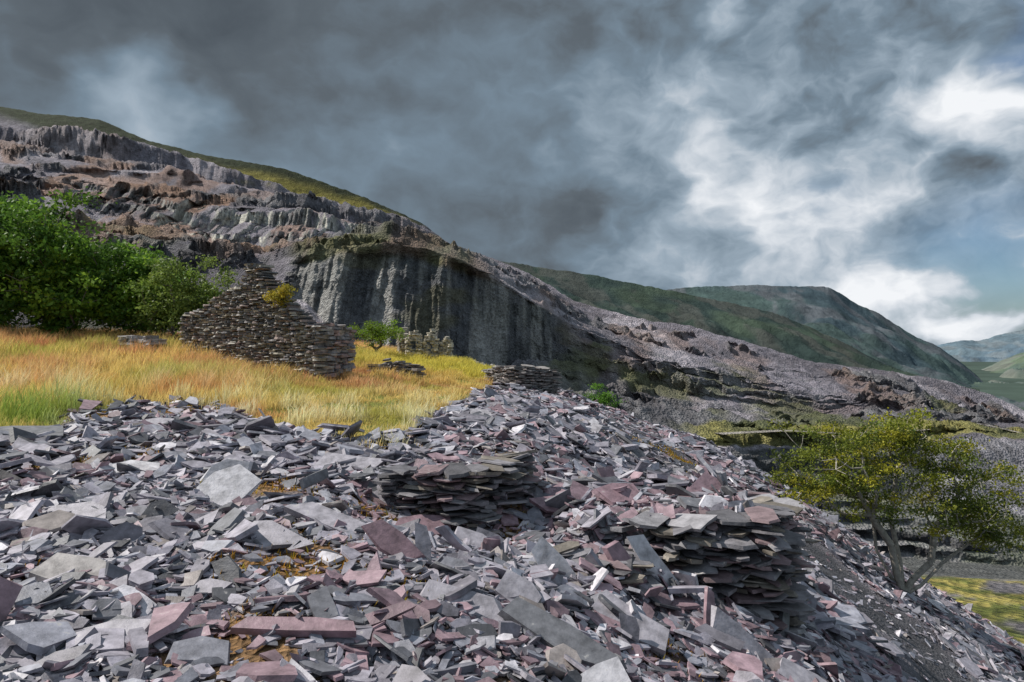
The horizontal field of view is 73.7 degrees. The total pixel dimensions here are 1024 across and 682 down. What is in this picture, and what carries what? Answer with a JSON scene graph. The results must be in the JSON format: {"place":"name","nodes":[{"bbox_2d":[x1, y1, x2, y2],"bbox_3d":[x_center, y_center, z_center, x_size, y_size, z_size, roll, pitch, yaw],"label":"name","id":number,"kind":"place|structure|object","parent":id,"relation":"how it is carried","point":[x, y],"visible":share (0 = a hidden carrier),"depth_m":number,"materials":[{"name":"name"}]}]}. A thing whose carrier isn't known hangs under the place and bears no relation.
{"place":"outdoors","nodes":[
{"label":"outdoors","id":0,"kind":"place"},
{"bbox_2d":[0,107,1023,643],"bbox_3d":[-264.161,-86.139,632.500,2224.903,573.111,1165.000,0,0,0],"label":"quarry hillside","id":1,"kind":"structure","parent":0,"point":[334,255],"depth_m":418.34,"materials":[{"name":"grey stone"}]},
{"bbox_2d":[0,359,1023,681],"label":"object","id":2,"kind":"structure","parent":0,"point":[938,671],"depth_m":11.86,"materials":[{"name":"grey stone"}]},
{"bbox_2d":[0,190,37,331],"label":"broadleaf tree","id":3,"kind":"object","parent":2,"relation":"on","point":[4,318],"visible":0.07,"depth_m":31.01,"materials":[{"name":"green plant"}]},
{"bbox_2d":[0,186,142,336],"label":"broadleaf tree","id":4,"kind":"object","parent":2,"relation":"on","point":[44,275],"visible":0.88,"depth_m":30.76,"materials":[{"name":"green plant"}]},
{"bbox_2d":[40,229,218,336],"bbox_3d":[-17.456,-2.386,32.658,7.281,5.882,5.889,0,0,0],"label":"broadleaf tree","id":5,"kind":"object","parent":2,"relation":"on","point":[134,269],"visible":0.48,"depth_m":31.20,"materials":[{"name":"green plant"}]},
{"bbox_2d":[118,335,167,349],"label":"rubble wall","id":6,"kind":"structure","parent":2,"relation":"on","point":[156,339],"depth_m":27.47,"materials":[{"name":"stone"}]},
{"bbox_2d":[118,253,245,341],"bbox_3d":[-14.346,-1.625,30.611,5.944,4.638,3.982,0,0,0],"label":"broadleaf tree","id":7,"kind":"object","parent":2,"relation":"on","point":[189,301],"visible":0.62,"depth_m":30.02,"materials":[{"name":"green plant"}]},
{"bbox_2d":[0,323,494,449],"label":"grass","id":8,"kind":"structure","parent":2,"relation":"on","point":[35,360],"depth_m":19.70,"materials":[{"name":"yellow plant"}]},
{"bbox_2d":[178,263,356,379],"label":"ruined slate cottage","id":9,"kind":"structure","parent":2,"relation":"on","point":[252,320],"depth_m":24.62,"materials":[{"name":"grey stone"}]},
{"bbox_2d":[261,281,297,307],"bbox_3d":[-8.192,-1.617,23.930,1.183,1.014,1.060,0,0,0],"label":"ivy shrub","id":10,"kind":"object","parent":9,"relation":"on","point":[283,292],"visible":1,"depth_m":23.87,"materials":[{"name":"yellow plant"}]},
{"bbox_2d":[9,392,713,681],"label":"moss","id":11,"kind":"object","parent":2,"relation":"on","point":[668,452],"visible":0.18,"depth_m":5.43,"materials":[{"name":"orange plant"}]},
{"bbox_2d":[347,319,408,351],"bbox_3d":[-7.139,-0.157,36.096,3.349,2.141,2.654,0,0,0],"label":"hawthorn tree","id":12,"kind":"object","parent":2,"relation":"on","point":[380,336],"visible":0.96,"depth_m":35.70,"materials":[{"name":"green plant"}]},
{"bbox_2d":[367,358,425,379],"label":"slate wall","id":13,"kind":"structure","parent":2,"relation":"on","point":[416,369],"depth_m":26.76,"materials":[{"name":"grey stone"}]},
{"bbox_2d":[396,327,453,358],"bbox_3d":[-5.782,0.450,39.736,2.379,2.534,5.810,0,0,-39],"label":"ruined stone hut","id":14,"kind":"object","parent":2,"relation":"on","point":[445,347],"visible":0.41,"depth_m":38.24,"materials":[{"name":"stone"}]},
{"bbox_2d":[369,449,550,530],"bbox_3d":[-0.474,1.958,8.432,2.488,1.128,1.522,0,0,-39],"label":"slate stack","id":15,"kind":"object","parent":2,"relation":"on","point":[451,490],"visible":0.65,"depth_m":7.94,"materials":[{"name":"grey stone"}]},
{"bbox_2d":[0,379,1023,681],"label":"slate scree","id":16,"kind":"structure","parent":2,"relation":"on","point":[544,607],"depth_m":5.91,"materials":[{"name":"grey stone"}]},
{"bbox_2d":[481,364,561,395],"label":"slate wall","id":17,"kind":"structure","parent":2,"relation":"on","point":[543,378],"depth_m":27.77,"materials":[{"name":"grey stone"}]},
{"bbox_2d":[519,541,665,589],"bbox_3d":[0.680,2.434,6.469,1.610,0.926,1.176,0,0,26],"label":"slate stack","id":18,"kind":"object","parent":2,"relation":"on","point":[565,550],"visible":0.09,"depth_m":6.35,"materials":[{"name":"grey stone"}]},
{"bbox_2d":[579,383,625,406],"bbox_3d":[4.348,2.863,32.889,2.164,1.674,1.593,0,0,29],"label":"bush","id":19,"kind":"object","parent":2,"relation":"on","point":[603,398],"visible":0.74,"depth_m":32.95,"materials":[{"name":"green plant"}]},
{"bbox_2d":[600,490,821,635],"bbox_3d":[2.387,2.569,7.542,1.973,1.688,3.193,0,0,45],"label":"slate stack","id":20,"kind":"object","parent":2,"relation":"on","point":[749,559],"visible":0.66,"depth_m":6.80,"materials":[{"name":"grey stone"}]},
{"bbox_2d":[761,407,1023,592],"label":"birch tree","id":21,"kind":"object","parent":2,"relation":"on","point":[891,440],"visible":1,"depth_m":20.43,"materials":[{"name":"green plant"}]},
{"bbox_2d":[0,0,1023,345],"label":"sky","id":22,"kind":"structure","parent":0,"point":[870,152],"materials":[{"name":"grey"}]},
{"bbox_2d":[501,261,979,390],"bbox_3d":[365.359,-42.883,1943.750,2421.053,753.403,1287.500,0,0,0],"label":"green mountain","id":23,"kind":"structure","parent":0,"point":[773,331],"depth_m":2095.17,"materials":[{"name":"green plant"}]},
{"bbox_2d":[668,285,1023,406],"bbox_3d":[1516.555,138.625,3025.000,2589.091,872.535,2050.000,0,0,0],"label":"crag mountain","id":24,"kind":"structure","parent":0,"point":[846,320],"depth_m":3243.54,"materials":[{"name":"green plant"}]},
{"bbox_2d":[718,423,1021,433],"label":"quarry track","id":25,"kind":"structure","parent":0,"point":[760,431],"depth_m":321.07,"materials":[{"name":"grey gravel"}]},
{"bbox_2d":[938,329,1023,361],"bbox_3d":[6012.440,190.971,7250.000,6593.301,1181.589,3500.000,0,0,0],"label":"blue mountain","id":26,"kind":"structure","parent":0,"point":[998,348],"depth_m":7554.23,"materials":[{"name":"blue stone"}]},
{"bbox_2d":[961,362,1023,409],"bbox_3d":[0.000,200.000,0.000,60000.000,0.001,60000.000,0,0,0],"label":"ground","id":27,"kind":"structure","parent":0,"point":[1011,389],"depth_m":3138.74,"materials":[{"name":"green plant"}]},
{"bbox_2d":[975,352,1023,383],"bbox_3d":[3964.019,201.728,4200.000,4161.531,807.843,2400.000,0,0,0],"label":"valley side","id":28,"kind":"structure","parent":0,"point":[1012,367],"depth_m":4245.42,"materials":[{"name":"green plant"}]}
]}

